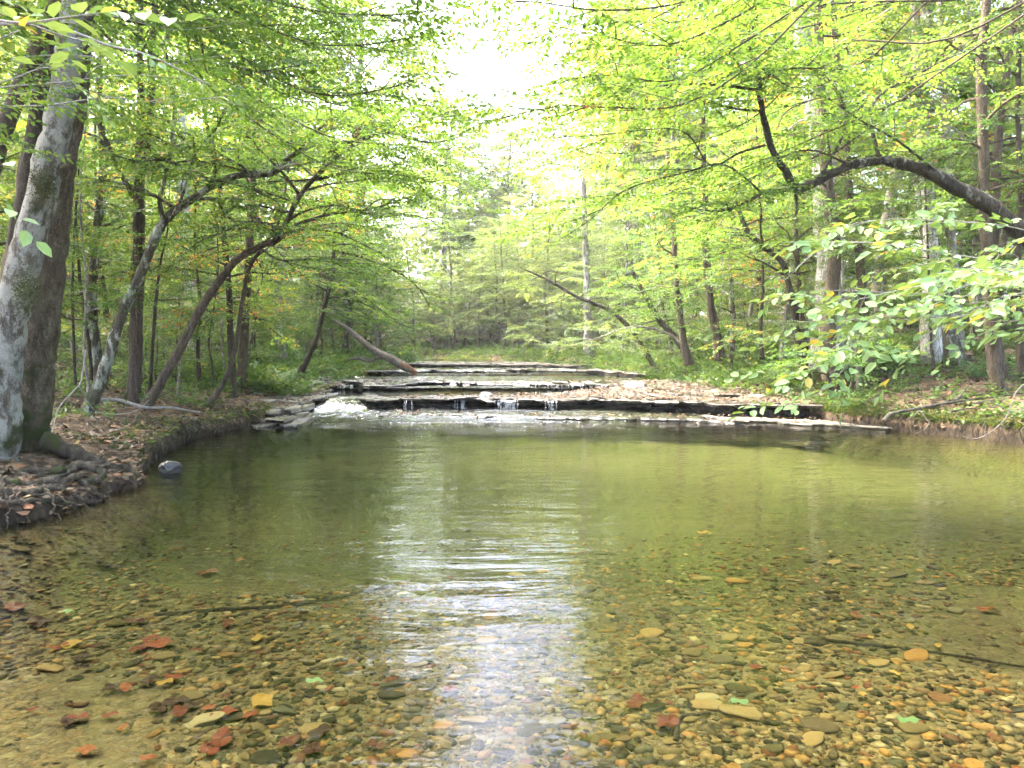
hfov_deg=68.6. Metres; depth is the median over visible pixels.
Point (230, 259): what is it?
understory tree
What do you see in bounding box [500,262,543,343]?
understory tree
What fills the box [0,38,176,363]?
understory tree
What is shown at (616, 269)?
sapling
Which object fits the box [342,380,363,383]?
flat stone
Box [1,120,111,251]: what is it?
understory tree
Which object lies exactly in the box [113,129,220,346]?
understory tree
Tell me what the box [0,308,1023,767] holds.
ground
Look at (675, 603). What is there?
creek stone
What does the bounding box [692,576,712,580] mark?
creek stone
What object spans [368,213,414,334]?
tree
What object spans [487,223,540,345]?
understory tree
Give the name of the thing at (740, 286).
understory tree
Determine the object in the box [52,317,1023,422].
ground cover
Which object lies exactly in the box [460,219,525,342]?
understory tree
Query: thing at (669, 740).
creek stone
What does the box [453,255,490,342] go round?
understory tree
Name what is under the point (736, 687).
creek stone
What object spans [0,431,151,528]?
tree roots
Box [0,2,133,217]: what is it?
understory tree
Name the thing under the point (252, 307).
sapling
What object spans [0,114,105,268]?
understory tree
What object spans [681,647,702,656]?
creek stone
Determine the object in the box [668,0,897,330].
tall tree
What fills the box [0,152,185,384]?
sapling
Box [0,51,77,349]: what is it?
understory tree
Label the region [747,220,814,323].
understory tree
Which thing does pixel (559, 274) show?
understory tree
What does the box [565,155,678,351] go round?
understory tree
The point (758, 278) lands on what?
understory tree
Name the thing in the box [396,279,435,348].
understory tree
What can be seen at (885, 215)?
tall tree
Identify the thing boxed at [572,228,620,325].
understory tree
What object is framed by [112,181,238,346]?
understory tree
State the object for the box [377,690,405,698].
creek stone
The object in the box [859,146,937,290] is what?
understory tree
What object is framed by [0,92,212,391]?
sapling
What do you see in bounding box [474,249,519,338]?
understory tree
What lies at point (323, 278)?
understory tree
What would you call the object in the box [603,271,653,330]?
sapling
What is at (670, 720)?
sunken leaf
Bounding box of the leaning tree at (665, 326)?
[583,265,706,357]
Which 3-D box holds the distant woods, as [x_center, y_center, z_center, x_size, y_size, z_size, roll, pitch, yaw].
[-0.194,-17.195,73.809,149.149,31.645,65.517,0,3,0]
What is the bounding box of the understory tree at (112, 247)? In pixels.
[80,198,150,341]
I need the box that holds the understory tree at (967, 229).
[934,26,1023,298]
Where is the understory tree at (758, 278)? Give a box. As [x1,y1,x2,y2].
[657,73,832,327]
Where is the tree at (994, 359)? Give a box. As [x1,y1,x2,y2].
[861,0,1023,394]
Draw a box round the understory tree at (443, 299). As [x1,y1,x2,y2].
[420,265,465,344]
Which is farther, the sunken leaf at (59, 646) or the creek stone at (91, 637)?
the creek stone at (91, 637)
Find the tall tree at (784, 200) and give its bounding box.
[729,108,875,322]
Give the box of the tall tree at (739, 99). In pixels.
[692,2,896,320]
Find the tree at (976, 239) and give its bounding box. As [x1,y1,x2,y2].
[881,0,1023,335]
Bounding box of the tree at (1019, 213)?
[854,0,1023,380]
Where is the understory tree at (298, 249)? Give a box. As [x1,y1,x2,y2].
[204,32,377,363]
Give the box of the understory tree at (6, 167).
[0,59,15,229]
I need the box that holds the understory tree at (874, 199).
[737,103,911,347]
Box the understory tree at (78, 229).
[13,159,119,310]
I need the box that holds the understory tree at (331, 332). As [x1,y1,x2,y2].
[286,225,385,350]
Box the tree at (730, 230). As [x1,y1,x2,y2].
[656,147,885,370]
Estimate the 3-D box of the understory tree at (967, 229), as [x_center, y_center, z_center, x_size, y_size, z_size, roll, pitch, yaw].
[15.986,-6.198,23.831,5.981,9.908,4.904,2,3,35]
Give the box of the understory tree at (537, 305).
[513,262,560,341]
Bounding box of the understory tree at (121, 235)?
[79,109,176,343]
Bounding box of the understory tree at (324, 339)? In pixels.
[256,196,364,355]
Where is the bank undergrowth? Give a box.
[87,337,960,403]
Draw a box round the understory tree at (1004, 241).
[878,0,1023,329]
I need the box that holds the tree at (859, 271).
[724,0,992,369]
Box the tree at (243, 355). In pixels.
[145,0,382,388]
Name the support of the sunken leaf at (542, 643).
on the ground at (680, 496)
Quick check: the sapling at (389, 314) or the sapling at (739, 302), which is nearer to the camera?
the sapling at (739, 302)
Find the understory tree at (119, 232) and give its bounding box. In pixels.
[81,168,149,320]
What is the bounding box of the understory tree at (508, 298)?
[492,243,567,345]
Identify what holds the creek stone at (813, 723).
on the gravel
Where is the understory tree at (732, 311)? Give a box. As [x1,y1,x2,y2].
[609,47,859,368]
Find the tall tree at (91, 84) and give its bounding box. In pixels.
[0,0,260,347]
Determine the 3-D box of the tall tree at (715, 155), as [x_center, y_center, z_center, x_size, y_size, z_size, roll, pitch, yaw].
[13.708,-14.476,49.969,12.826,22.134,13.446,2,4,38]
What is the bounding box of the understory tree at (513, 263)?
[454,208,542,343]
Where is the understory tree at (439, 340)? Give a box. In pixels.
[417,274,460,345]
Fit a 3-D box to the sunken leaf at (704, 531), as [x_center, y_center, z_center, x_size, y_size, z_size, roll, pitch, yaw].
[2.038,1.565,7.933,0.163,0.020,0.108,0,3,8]
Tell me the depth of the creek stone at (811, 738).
3.31 m
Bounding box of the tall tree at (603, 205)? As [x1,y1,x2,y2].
[570,170,624,327]
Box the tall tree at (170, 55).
[88,33,270,253]
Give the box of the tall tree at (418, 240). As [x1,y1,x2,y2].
[390,83,501,342]
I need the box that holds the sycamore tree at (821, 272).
[720,0,945,369]
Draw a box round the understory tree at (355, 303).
[302,219,405,340]
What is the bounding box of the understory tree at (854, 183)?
[725,12,912,341]
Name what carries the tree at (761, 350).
on the ground at (680, 496)
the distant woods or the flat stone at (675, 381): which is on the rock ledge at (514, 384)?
the flat stone at (675, 381)
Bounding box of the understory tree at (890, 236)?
[814,157,944,308]
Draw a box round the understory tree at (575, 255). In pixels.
[547,207,608,336]
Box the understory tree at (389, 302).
[343,240,423,347]
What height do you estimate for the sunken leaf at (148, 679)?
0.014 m
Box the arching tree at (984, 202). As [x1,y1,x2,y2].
[493,0,1023,271]
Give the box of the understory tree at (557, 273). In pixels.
[523,231,583,340]
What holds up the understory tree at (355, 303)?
on the ground at (680, 496)
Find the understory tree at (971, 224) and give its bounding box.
[916,107,1023,301]
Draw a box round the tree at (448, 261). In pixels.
[417,231,465,313]
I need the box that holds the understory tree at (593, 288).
[578,255,626,328]
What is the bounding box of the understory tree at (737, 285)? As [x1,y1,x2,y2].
[701,238,779,319]
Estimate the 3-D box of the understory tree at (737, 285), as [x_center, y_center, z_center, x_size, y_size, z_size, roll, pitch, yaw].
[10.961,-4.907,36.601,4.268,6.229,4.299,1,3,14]
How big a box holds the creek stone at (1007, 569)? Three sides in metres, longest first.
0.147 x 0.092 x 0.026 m
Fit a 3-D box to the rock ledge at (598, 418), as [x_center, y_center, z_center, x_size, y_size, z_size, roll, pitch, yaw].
[0.718,0.708,16.648,7.840,0.168,2.490,0,3,9]
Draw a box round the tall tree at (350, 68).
[200,0,390,345]
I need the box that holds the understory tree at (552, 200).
[518,177,610,335]
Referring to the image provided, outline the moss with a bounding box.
[62,406,259,463]
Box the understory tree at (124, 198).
[70,114,169,333]
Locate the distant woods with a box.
[5,0,1023,346]
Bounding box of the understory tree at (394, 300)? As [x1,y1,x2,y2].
[338,196,433,349]
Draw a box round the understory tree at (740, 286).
[663,211,770,350]
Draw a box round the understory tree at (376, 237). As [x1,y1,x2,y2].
[299,223,397,349]
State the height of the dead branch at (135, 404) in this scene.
0.322 m
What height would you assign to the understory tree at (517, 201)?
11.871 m
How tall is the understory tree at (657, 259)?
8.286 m
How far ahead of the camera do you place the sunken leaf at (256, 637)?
4.63 m
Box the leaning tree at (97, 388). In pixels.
[0,0,525,415]
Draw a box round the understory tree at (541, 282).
[517,238,582,349]
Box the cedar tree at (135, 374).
[18,0,284,405]
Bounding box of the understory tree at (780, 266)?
[762,168,802,322]
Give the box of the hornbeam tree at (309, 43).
[0,0,507,195]
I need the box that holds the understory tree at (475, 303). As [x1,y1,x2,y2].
[451,268,502,340]
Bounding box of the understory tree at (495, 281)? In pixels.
[474,246,519,340]
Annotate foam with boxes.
[217,420,657,447]
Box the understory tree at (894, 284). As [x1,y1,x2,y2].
[865,107,971,306]
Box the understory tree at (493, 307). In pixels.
[481,261,537,339]
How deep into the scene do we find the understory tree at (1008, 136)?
22.59 m
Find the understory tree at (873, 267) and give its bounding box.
[759,123,941,389]
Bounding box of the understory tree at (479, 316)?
[439,253,508,349]
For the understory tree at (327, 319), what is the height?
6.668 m
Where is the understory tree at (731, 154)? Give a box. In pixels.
[684,149,751,297]
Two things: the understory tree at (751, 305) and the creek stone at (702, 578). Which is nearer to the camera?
the creek stone at (702, 578)
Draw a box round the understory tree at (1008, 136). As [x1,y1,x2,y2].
[915,109,1023,260]
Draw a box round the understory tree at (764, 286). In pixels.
[698,189,791,336]
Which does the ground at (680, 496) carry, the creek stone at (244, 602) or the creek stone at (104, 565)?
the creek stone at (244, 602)
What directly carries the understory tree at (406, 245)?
on the ground at (680, 496)
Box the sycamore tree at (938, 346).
[823,0,1023,363]
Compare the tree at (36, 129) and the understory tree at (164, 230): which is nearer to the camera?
the tree at (36, 129)
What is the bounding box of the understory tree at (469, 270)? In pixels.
[437,248,493,348]
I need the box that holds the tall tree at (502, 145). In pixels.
[435,108,557,338]
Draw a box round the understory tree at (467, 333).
[433,257,491,343]
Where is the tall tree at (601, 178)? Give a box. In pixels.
[550,1,711,330]
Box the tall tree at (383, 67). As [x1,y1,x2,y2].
[231,0,469,341]
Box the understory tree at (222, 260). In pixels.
[169,204,271,343]
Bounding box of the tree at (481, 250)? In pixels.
[455,219,507,337]
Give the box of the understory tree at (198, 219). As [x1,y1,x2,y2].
[145,124,243,280]
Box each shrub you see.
[751,343,889,405]
[789,302,934,392]
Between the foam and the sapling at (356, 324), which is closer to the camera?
the foam
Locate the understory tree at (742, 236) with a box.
[665,132,787,343]
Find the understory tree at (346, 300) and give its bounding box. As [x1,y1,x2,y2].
[291,147,393,350]
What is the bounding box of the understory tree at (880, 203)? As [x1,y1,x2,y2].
[849,169,907,259]
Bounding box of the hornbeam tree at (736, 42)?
[398,0,1023,232]
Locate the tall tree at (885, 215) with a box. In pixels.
[721,0,1023,344]
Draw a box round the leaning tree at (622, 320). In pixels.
[497,261,659,372]
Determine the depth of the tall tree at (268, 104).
42.40 m
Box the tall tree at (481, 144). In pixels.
[413,111,515,335]
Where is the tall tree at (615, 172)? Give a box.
[552,0,805,343]
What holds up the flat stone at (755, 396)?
on the rock ledge at (715, 407)
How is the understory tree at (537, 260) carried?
on the ground at (680, 496)
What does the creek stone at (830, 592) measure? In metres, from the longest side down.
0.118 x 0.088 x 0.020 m
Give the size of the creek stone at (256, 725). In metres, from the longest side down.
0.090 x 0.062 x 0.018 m
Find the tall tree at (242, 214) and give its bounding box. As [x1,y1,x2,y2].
[201,114,294,334]
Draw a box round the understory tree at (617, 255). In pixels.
[576,186,685,340]
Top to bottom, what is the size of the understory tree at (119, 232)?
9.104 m
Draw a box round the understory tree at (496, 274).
[465,215,535,348]
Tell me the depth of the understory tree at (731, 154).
39.67 m
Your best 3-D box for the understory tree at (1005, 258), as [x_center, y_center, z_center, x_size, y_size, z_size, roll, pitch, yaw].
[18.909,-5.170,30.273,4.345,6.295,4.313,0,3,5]
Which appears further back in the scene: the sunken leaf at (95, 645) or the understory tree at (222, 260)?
the understory tree at (222, 260)
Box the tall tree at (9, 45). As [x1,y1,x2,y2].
[0,2,163,57]
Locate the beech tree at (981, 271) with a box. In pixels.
[722,198,1023,438]
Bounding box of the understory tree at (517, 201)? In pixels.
[491,167,577,344]
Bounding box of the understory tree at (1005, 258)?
[959,215,1013,297]
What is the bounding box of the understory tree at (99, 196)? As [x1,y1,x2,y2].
[0,0,249,391]
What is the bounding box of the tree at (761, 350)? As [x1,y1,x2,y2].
[653,121,870,359]
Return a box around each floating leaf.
[306,677,323,682]
[730,697,747,704]
[897,716,918,722]
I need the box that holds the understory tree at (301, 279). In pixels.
[282,217,340,342]
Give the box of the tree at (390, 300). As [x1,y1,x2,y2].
[370,254,414,345]
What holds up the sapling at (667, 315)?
on the ground at (680, 496)
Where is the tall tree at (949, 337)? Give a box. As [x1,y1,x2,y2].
[750,0,1023,367]
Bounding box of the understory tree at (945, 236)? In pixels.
[892,159,1007,324]
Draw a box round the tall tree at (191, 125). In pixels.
[29,18,205,326]
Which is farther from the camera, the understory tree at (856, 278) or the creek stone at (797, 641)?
the understory tree at (856, 278)
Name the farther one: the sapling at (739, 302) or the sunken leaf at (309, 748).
the sapling at (739, 302)
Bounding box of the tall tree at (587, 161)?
[541,0,737,339]
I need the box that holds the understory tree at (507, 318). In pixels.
[487,279,537,349]
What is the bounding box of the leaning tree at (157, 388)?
[137,62,515,408]
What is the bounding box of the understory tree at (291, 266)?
[267,208,361,341]
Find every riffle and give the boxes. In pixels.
[330,376,610,388]
[375,367,587,374]
[388,408,704,422]
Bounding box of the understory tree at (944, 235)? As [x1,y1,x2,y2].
[890,52,1023,321]
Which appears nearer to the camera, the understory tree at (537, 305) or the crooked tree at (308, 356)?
the crooked tree at (308, 356)
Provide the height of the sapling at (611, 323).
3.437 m
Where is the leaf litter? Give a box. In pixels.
[0,338,1023,528]
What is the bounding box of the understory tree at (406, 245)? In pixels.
[382,229,449,351]
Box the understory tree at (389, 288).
[336,227,419,348]
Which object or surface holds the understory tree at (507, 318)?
on the ground at (680, 496)
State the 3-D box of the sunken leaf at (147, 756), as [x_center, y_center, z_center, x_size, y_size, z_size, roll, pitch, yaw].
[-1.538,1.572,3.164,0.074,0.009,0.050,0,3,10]
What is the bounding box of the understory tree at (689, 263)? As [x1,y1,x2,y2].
[630,170,748,332]
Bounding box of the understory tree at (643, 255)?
[617,214,680,323]
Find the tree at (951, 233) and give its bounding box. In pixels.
[840,0,1023,347]
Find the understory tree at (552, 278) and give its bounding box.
[528,225,601,339]
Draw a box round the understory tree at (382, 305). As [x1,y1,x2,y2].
[340,255,407,336]
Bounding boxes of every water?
[106,409,1023,497]
[325,387,599,399]
[336,373,661,380]
[337,384,605,409]
[377,366,610,369]
[415,359,560,363]
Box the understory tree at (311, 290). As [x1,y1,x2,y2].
[283,195,397,355]
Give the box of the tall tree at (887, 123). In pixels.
[866,0,1023,321]
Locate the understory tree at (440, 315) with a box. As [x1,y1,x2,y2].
[413,270,465,350]
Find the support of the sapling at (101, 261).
on the ground at (680, 496)
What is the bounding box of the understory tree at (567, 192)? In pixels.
[541,183,620,338]
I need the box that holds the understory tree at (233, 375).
[81,0,371,397]
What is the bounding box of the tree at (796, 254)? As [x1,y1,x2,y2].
[686,116,916,375]
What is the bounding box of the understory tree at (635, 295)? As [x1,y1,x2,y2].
[594,187,717,352]
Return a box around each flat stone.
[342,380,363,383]
[411,376,426,379]
[448,395,472,399]
[479,392,495,402]
[540,392,574,395]
[551,381,568,383]
[584,381,594,384]
[590,395,605,399]
[647,385,668,388]
[649,394,675,398]
[665,380,684,382]
[715,394,742,396]
[740,394,764,399]
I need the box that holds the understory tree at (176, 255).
[146,189,242,317]
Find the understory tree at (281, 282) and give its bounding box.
[175,158,327,363]
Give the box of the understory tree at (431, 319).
[412,278,455,351]
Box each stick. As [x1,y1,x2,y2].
[154,585,389,615]
[673,712,711,741]
[826,638,1023,667]
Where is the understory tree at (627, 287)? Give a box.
[603,230,652,337]
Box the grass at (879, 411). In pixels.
[113,397,1023,447]
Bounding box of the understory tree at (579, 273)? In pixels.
[553,208,652,340]
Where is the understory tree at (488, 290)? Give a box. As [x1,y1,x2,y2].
[467,246,509,341]
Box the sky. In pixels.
[4,0,1023,317]
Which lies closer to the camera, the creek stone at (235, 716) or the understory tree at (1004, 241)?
the creek stone at (235, 716)
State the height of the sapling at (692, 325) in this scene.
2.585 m
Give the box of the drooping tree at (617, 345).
[501,314,695,366]
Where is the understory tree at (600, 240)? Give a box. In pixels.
[570,215,628,329]
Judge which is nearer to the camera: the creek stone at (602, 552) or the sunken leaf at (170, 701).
the sunken leaf at (170, 701)
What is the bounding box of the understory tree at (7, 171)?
[0,0,167,332]
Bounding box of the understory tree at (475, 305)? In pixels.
[445,239,515,341]
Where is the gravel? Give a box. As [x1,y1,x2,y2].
[0,501,1023,767]
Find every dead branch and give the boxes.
[52,350,86,432]
[79,386,148,414]
[99,398,199,412]
[882,393,1023,422]
[915,411,929,433]
[929,387,1023,408]
[949,406,997,411]
[954,385,967,400]
[974,399,1002,403]
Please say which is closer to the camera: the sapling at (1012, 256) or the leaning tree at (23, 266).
the leaning tree at (23, 266)
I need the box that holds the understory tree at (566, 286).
[532,230,611,342]
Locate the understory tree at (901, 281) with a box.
[844,122,963,327]
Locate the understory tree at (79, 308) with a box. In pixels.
[0,104,158,335]
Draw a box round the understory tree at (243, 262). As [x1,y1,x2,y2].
[204,207,294,329]
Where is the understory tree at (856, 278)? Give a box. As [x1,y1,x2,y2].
[808,193,899,331]
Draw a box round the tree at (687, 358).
[592,127,719,365]
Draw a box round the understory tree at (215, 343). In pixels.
[112,134,292,369]
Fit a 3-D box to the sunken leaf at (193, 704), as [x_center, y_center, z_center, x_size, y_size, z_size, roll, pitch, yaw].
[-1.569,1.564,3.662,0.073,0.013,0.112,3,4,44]
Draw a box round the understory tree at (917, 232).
[889,134,1015,310]
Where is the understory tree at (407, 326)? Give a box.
[382,281,425,349]
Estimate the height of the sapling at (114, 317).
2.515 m
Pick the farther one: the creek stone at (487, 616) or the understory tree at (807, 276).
the understory tree at (807, 276)
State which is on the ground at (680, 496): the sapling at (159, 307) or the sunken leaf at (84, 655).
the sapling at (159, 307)
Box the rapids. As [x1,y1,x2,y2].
[306,408,633,426]
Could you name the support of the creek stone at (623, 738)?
on the ground at (680, 496)
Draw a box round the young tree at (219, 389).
[128,86,376,406]
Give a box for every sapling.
[0,0,244,256]
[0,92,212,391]
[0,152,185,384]
[0,199,184,379]
[14,99,182,317]
[55,335,80,363]
[57,255,147,359]
[57,273,82,352]
[57,318,86,356]
[60,205,129,345]
[61,291,172,386]
[69,128,280,392]
[76,282,149,356]
[97,270,170,356]
[98,234,185,340]
[99,281,189,361]
[102,249,203,381]
[108,172,282,390]
[111,265,217,363]
[115,224,250,397]
[118,171,316,379]
[127,298,204,355]
[144,238,234,385]
[149,208,281,386]
[158,303,250,375]
[159,308,178,343]
[165,297,225,353]
[165,298,227,360]
[195,252,281,362]
[220,298,281,358]
[222,271,301,360]
[223,266,282,347]
[224,253,311,354]
[255,294,316,356]
[257,281,320,346]
[266,305,312,351]
[277,316,326,355]
[283,279,330,342]
[284,283,338,355]
[325,312,369,350]
[332,260,403,343]
[333,293,377,344]
[334,295,380,343]
[354,279,410,343]
[354,299,390,344]
[381,251,432,329]
[388,275,430,335]
[391,300,431,343]
[395,243,438,338]
[402,298,449,343]
[403,258,466,346]
[420,301,472,347]
[438,269,498,341]
[459,289,519,344]
[464,248,513,327]
[480,241,550,339]
[504,307,543,351]
[522,303,551,346]
[526,296,583,342]
[539,321,567,349]
[540,322,574,357]
[547,301,593,353]
[549,289,592,347]
[561,285,604,342]
[564,311,601,351]
[576,309,618,356]
[590,215,657,332]
[597,286,645,338]
[600,294,644,351]
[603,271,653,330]
[626,317,673,361]
[627,314,666,347]
[642,306,700,358]
[645,288,694,345]
[661,304,713,363]
[668,272,729,347]
[669,251,764,343]
[669,279,707,345]
[672,297,741,353]
[704,285,785,366]
[708,275,756,335]
[711,273,756,338]
[719,272,781,335]
[726,288,779,347]
[735,284,789,335]
[755,287,806,350]
[756,287,854,390]
[789,149,1023,370]
[805,269,885,342]
[886,252,972,341]
[886,270,919,332]
[959,252,1022,338]
[1006,247,1023,317]
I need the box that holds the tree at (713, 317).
[633,61,790,361]
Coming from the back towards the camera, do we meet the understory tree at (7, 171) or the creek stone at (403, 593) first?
the understory tree at (7, 171)
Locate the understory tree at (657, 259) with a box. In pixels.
[602,155,724,358]
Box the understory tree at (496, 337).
[489,213,539,340]
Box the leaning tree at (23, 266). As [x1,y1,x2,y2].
[0,0,87,461]
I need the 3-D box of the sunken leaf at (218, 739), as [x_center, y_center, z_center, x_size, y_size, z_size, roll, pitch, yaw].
[-1.286,1.566,3.336,0.107,0.019,0.145,-1,3,-16]
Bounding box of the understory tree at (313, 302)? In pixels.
[283,222,361,345]
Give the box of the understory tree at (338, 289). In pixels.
[307,218,383,334]
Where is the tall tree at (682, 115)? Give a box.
[572,0,772,333]
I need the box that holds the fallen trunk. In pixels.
[331,319,417,375]
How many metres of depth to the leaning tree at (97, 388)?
11.90 m
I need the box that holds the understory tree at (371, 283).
[282,195,397,353]
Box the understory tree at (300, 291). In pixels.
[284,256,317,340]
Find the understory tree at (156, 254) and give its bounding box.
[101,203,159,326]
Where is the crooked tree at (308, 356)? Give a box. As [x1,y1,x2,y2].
[218,67,469,386]
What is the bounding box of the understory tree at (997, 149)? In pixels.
[837,0,1023,380]
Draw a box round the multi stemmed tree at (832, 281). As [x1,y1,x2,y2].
[727,0,931,381]
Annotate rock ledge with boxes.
[250,397,319,430]
[264,381,339,401]
[308,376,332,387]
[320,377,703,390]
[356,368,651,376]
[357,380,832,417]
[374,407,734,427]
[408,361,593,367]
[702,415,891,430]
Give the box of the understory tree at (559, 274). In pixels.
[528,267,572,347]
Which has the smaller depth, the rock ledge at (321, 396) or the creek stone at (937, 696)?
the creek stone at (937, 696)
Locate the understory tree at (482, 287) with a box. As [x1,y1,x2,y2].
[457,246,500,340]
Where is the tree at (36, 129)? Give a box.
[0,0,287,283]
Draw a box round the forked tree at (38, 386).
[2,0,388,453]
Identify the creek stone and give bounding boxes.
[9,545,32,551]
[35,664,64,672]
[56,648,74,652]
[84,635,96,639]
[88,601,105,605]
[97,564,112,566]
[106,620,124,625]
[121,659,139,667]
[151,651,175,659]
[173,669,190,673]
[179,690,203,699]
[183,711,225,728]
[216,652,234,656]
[220,711,245,720]
[230,653,241,657]
[239,600,250,603]
[241,631,254,635]
[243,591,258,595]
[250,749,280,764]
[251,722,266,730]
[260,707,274,714]
[271,705,294,714]
[276,608,290,613]
[284,613,299,619]
[289,599,304,602]
[296,630,310,634]
[298,722,330,733]
[334,692,347,696]
[353,629,367,633]
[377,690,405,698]
[378,679,406,686]
[391,613,410,618]
[396,591,407,594]
[396,749,416,758]
[397,598,410,602]
[409,657,422,661]
[410,662,427,666]
[429,606,448,612]
[433,721,453,729]
[436,644,457,652]
[453,580,469,586]
[460,716,488,723]
[467,670,479,675]
[474,624,485,628]
[475,636,497,643]
[482,612,497,619]
[491,747,515,756]
[508,572,525,576]
[514,633,535,640]
[516,763,535,767]
[517,724,546,736]
[528,628,544,633]
[533,648,549,653]
[537,569,549,572]
[539,677,556,684]
[539,716,566,724]
[547,608,564,611]
[590,732,616,743]
[596,551,610,554]
[612,734,631,741]
[639,627,665,637]
[640,702,665,711]
[659,648,670,650]
[662,737,681,744]
[664,634,676,638]
[670,601,684,605]
[675,684,698,689]
[678,716,698,721]
[679,606,698,611]
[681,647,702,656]
[681,731,696,739]
[683,666,695,672]
[691,698,723,710]
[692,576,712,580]
[694,692,719,699]
[711,655,734,663]
[718,704,763,721]
[719,640,732,643]
[721,633,737,640]
[724,682,749,692]
[725,577,748,582]
[736,642,753,647]
[745,694,756,698]
[763,743,784,752]
[773,596,786,599]
[775,614,787,617]
[792,638,803,644]
[795,665,810,671]
[800,716,840,733]
[800,731,824,746]
[803,559,817,562]
[803,636,826,645]
[822,671,844,678]
[823,590,838,593]
[827,560,841,563]
[834,702,848,710]
[834,717,849,721]
[845,563,862,567]
[857,633,875,638]
[867,658,889,666]
[877,578,888,581]
[877,582,895,586]
[882,570,907,577]
[897,721,929,733]
[903,648,928,661]
[917,580,937,584]
[922,559,933,562]
[927,565,943,569]
[927,691,952,702]
[934,583,946,586]
[945,607,963,612]
[963,758,985,767]
[973,690,984,694]
[981,723,993,729]
[998,567,1014,570]
[1007,705,1023,712]
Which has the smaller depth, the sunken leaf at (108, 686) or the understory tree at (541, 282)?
the sunken leaf at (108, 686)
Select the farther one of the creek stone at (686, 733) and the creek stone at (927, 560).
the creek stone at (927, 560)
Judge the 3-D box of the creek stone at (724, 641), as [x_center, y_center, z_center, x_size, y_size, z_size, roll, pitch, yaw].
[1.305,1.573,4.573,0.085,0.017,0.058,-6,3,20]
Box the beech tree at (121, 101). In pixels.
[0,0,344,168]
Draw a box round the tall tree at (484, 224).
[459,182,525,327]
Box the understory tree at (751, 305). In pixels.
[656,109,848,355]
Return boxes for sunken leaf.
[4,602,28,610]
[25,615,48,626]
[26,706,38,710]
[50,642,68,648]
[58,713,73,723]
[60,639,81,648]
[67,711,90,718]
[70,652,95,660]
[73,744,97,754]
[79,663,95,667]
[87,642,102,647]
[100,682,119,690]
[101,711,119,717]
[116,723,128,730]
[119,683,131,691]
[124,617,144,622]
[129,643,145,651]
[136,675,159,684]
[139,753,156,760]
[141,634,159,642]
[145,637,174,647]
[148,702,165,711]
[155,677,172,684]
[162,695,190,704]
[165,674,181,678]
[170,705,187,715]
[182,700,202,706]
[189,647,202,650]
[198,568,217,574]
[199,745,219,754]
[202,704,215,708]
[210,705,237,716]
[211,726,234,745]
[220,619,233,627]
[221,693,230,697]
[242,709,256,717]
[251,634,262,640]
[252,693,273,705]
[277,735,300,746]
[304,741,320,753]
[307,723,332,737]
[365,737,384,748]
[441,684,458,691]
[535,639,549,648]
[626,693,648,707]
[656,714,678,726]
[662,615,670,618]
[697,530,710,533]
[748,663,762,668]
[761,567,769,571]
[850,611,862,617]
[906,623,913,628]
[977,606,993,610]
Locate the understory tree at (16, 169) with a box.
[0,46,124,297]
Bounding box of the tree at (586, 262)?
[539,175,630,355]
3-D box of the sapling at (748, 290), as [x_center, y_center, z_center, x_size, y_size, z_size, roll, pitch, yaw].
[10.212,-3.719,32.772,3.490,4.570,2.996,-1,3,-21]
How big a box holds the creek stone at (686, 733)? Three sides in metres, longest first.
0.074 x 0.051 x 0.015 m
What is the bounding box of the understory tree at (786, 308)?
[671,76,907,367]
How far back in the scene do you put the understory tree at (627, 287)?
48.59 m
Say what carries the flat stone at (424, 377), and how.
on the rock ledge at (514, 384)
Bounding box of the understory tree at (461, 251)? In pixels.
[413,200,486,352]
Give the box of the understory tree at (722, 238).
[658,138,814,329]
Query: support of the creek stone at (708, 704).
on the gravel
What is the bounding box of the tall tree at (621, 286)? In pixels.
[553,82,682,337]
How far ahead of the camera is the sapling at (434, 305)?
57.61 m
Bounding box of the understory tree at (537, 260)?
[497,203,581,348]
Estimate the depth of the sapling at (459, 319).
55.36 m
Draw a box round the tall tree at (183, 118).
[19,0,351,352]
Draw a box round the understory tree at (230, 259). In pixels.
[146,154,309,348]
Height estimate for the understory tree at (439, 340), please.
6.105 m
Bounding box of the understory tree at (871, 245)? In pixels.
[844,194,914,296]
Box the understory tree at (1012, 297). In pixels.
[963,115,1023,324]
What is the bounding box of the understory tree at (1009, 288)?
[955,67,1023,292]
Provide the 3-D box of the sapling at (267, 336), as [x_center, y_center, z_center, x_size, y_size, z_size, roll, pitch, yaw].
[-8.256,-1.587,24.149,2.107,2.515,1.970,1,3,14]
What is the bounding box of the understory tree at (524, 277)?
[494,240,554,327]
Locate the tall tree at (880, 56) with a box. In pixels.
[738,0,1010,335]
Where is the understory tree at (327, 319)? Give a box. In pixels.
[274,207,378,353]
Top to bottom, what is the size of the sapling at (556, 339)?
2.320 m
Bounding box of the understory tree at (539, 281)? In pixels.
[513,245,579,344]
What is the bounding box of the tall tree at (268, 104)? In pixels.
[154,0,362,344]
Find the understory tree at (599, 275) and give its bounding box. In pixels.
[565,244,632,346]
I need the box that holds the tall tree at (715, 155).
[641,13,782,279]
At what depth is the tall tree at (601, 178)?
51.00 m
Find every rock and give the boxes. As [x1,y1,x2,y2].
[158,460,181,479]
[624,381,643,386]
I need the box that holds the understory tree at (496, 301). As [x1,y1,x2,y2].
[453,228,530,344]
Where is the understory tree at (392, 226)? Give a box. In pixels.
[335,161,426,347]
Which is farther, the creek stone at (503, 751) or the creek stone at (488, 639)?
the creek stone at (488, 639)
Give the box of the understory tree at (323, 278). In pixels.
[287,192,365,344]
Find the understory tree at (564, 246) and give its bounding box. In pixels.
[537,207,608,301]

